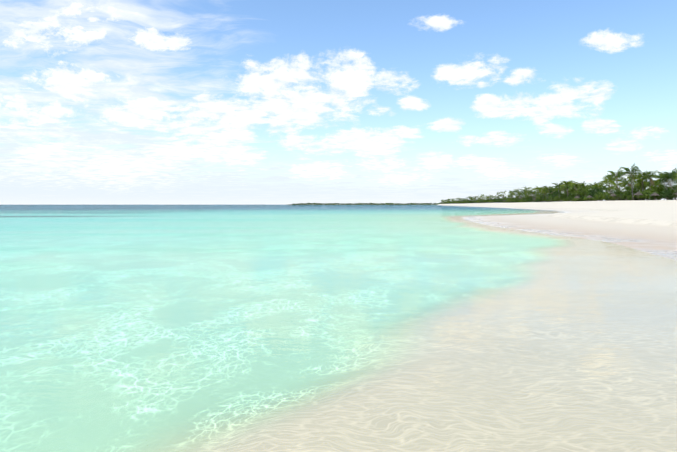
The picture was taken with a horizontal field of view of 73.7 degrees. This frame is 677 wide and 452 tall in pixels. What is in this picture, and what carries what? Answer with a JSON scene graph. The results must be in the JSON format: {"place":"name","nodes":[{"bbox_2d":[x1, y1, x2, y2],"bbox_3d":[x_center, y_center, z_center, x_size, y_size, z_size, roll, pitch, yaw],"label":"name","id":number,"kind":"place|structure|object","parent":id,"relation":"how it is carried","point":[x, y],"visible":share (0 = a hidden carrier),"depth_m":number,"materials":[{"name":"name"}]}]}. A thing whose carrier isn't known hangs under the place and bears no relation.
{"place":"outdoors","nodes":[
{"label":"outdoors","id":0,"kind":"place"},
{"bbox_2d":[0,205,676,451],"bbox_3d":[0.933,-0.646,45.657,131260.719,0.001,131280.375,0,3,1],"label":"sea water","id":1,"kind":"structure","parent":0,"point":[283,328],"depth_m":5.34,"materials":[{"name":"teal liquid"}]},
{"bbox_2d":[0,0,676,204],"label":"sky","id":2,"kind":"structure","parent":0,"point":[103,102],"materials":[{"name":"blue"}]},
{"bbox_2d":[298,200,676,259],"bbox_3d":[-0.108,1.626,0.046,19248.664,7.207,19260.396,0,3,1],"label":"beach","id":3,"kind":"structure","parent":0,"point":[649,226],"depth_m":35.98,"materials":[{"name":"white sand"}]},
{"bbox_2d":[543,186,553,201],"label":"palm","id":4,"kind":"object","parent":3,"relation":"on","point":[549,187],"visible":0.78,"depth_m":284.04,"materials":[{"name":"green plant"}]},
{"bbox_2d":[545,189,560,195],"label":"tree","id":5,"kind":"object","parent":3,"relation":"on","point":[553,193],"visible":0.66,"depth_m":279.19,"materials":[{"name":"green plant"}]},
{"bbox_2d":[552,182,563,201],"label":"palm","id":6,"kind":"object","parent":3,"relation":"on","point":[558,187],"visible":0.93,"depth_m":257.12,"materials":[{"name":"green plant"}]},
{"bbox_2d":[559,184,570,200],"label":"palm","id":7,"kind":"object","parent":3,"relation":"on","point":[565,186],"visible":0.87,"depth_m":245.56,"materials":[{"name":"green plant"}]},
{"bbox_2d":[559,180,572,188],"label":"palm","id":8,"kind":"object","parent":3,"relation":"on","point":[568,183],"visible":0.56,"depth_m":250.78,"materials":[{"name":"green plant"}]},
{"bbox_2d":[567,181,581,190],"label":"palm","id":9,"kind":"object","parent":3,"relation":"on","point":[575,185],"visible":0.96,"depth_m":238.10,"materials":[{"name":"green plant"}]},
{"bbox_2d":[567,185,590,196],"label":"tree","id":10,"kind":"object","parent":3,"relation":"on","point":[572,191],"visible":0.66,"depth_m":236.88,"materials":[{"name":"green plant"}]},
{"bbox_2d":[573,187,589,196],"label":"tree","id":11,"kind":"object","parent":3,"relation":"on","point":[579,192],"visible":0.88,"depth_m":232.98,"materials":[{"name":"green plant"}]},
{"bbox_2d":[576,181,586,191],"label":"palm","id":12,"kind":"object","parent":3,"relation":"on","point":[583,185],"visible":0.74,"depth_m":237.36,"materials":[{"name":"green plant"}]},
{"bbox_2d":[591,182,603,189],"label":"palm","id":13,"kind":"object","parent":3,"relation":"on","point":[597,186],"visible":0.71,"depth_m":226.27,"materials":[{"name":"green plant"}]},
{"bbox_2d":[589,186,606,194],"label":"tree","id":14,"kind":"object","parent":3,"relation":"on","point":[593,192],"visible":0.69,"depth_m":213.38,"materials":[{"name":"green plant"}]},
{"bbox_2d":[595,192,604,200],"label":"bush","id":15,"kind":"object","parent":3,"relation":"on","point":[598,196],"visible":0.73,"depth_m":203.83,"materials":[{"name":"green plant"}]},
{"bbox_2d":[601,177,612,192],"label":"palm","id":16,"kind":"object","parent":3,"relation":"on","point":[604,182],"visible":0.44,"depth_m":230.56,"materials":[{"name":"green plant"}]},
{"bbox_2d":[604,173,620,193],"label":"palm","id":17,"kind":"object","parent":3,"relation":"on","point":[610,179],"visible":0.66,"depth_m":214.76,"materials":[{"name":"green plant"}]},
{"bbox_2d":[605,168,623,189],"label":"palm","id":18,"kind":"object","parent":3,"relation":"on","point":[612,173],"visible":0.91,"depth_m":193.94,"materials":[{"name":"green plant"}]},
{"bbox_2d":[609,181,624,200],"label":"palm","id":19,"kind":"object","parent":3,"relation":"on","point":[617,184],"visible":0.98,"depth_m":191.78,"materials":[{"name":"green plant"}]},
{"bbox_2d":[611,188,622,200],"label":"bush","id":20,"kind":"object","parent":3,"relation":"on","point":[618,194],"visible":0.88,"depth_m":184.17,"materials":[{"name":"green plant"}]},
{"bbox_2d":[618,177,630,186],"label":"palm","id":21,"kind":"object","parent":3,"relation":"on","point":[625,181],"visible":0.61,"depth_m":206.18,"materials":[{"name":"green plant"}]},
{"bbox_2d":[620,193,632,199],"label":"bush","id":22,"kind":"object","parent":3,"relation":"on","point":[625,197],"visible":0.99,"depth_m":177.04,"materials":[{"name":"green plant"}]},
{"bbox_2d":[617,164,641,199],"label":"palm","id":23,"kind":"object","parent":3,"relation":"on","point":[631,173],"visible":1,"depth_m":177.95,"materials":[{"name":"green plant"}]},
{"bbox_2d":[621,185,640,192],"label":"tree","id":24,"kind":"object","parent":3,"relation":"on","point":[627,187],"visible":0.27,"depth_m":195.51,"materials":[{"name":"green plant"}]},
{"bbox_2d":[626,187,639,199],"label":"bush","id":25,"kind":"object","parent":3,"relation":"on","point":[634,188],"visible":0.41,"depth_m":182.43,"materials":[{"name":"green plant"}]},
{"bbox_2d":[627,174,643,187],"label":"palm","id":26,"kind":"object","parent":3,"relation":"on","point":[634,179],"visible":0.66,"depth_m":184.37,"materials":[{"name":"green plant"}]},
{"bbox_2d":[633,192,646,199],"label":"bush","id":27,"kind":"object","parent":3,"relation":"on","point":[640,196],"visible":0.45,"depth_m":173.48,"materials":[{"name":"green plant"}]},
{"bbox_2d":[634,181,648,190],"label":"palm","id":28,"kind":"object","parent":3,"relation":"on","point":[640,184],"visible":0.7,"depth_m":195.34,"materials":[{"name":"green plant"}]},
{"bbox_2d":[633,171,653,190],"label":"palm","id":29,"kind":"object","parent":3,"relation":"on","point":[644,178],"visible":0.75,"depth_m":184.28,"materials":[{"name":"green plant"}]},
{"bbox_2d":[641,190,650,198],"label":"bush","id":30,"kind":"object","parent":3,"relation":"on","point":[645,192],"visible":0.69,"depth_m":165.42,"materials":[{"name":"green plant"}]},
{"bbox_2d":[636,170,661,188],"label":"palm","id":31,"kind":"object","parent":3,"relation":"on","point":[650,176],"visible":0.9,"depth_m":183.09,"materials":[{"name":"green plant"}]},
{"bbox_2d":[649,192,661,199],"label":"bush","id":32,"kind":"object","parent":3,"relation":"on","point":[657,197],"visible":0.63,"depth_m":160.80,"materials":[{"name":"green plant"}]},
{"bbox_2d":[649,181,665,193],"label":"bush","id":33,"kind":"object","parent":3,"relation":"on","point":[655,189],"visible":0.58,"depth_m":171.45,"materials":[{"name":"green plant"}]},
{"bbox_2d":[653,175,670,199],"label":"palm","id":34,"kind":"object","parent":3,"relation":"on","point":[658,179],"visible":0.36,"depth_m":191.22,"materials":[{"name":"green plant"}]},
{"bbox_2d":[654,171,674,189],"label":"palm","id":35,"kind":"object","parent":3,"relation":"on","point":[666,181],"visible":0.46,"depth_m":173.94,"materials":[{"name":"green plant"}]},
{"bbox_2d":[657,170,676,199],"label":"palm","id":36,"kind":"object","parent":3,"relation":"on","point":[664,175],"visible":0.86,"depth_m":164.97,"materials":[{"name":"green plant"}]},
{"bbox_2d":[662,189,674,199],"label":"bush","id":37,"kind":"object","parent":3,"relation":"on","point":[668,194],"visible":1,"depth_m":155.70,"materials":[{"name":"green plant"}]},
{"bbox_2d":[662,168,676,199],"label":"palm","id":38,"kind":"object","parent":3,"relation":"on","point":[672,180],"visible":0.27,"depth_m":179.15,"materials":[{"name":"green plant"}]}
]}

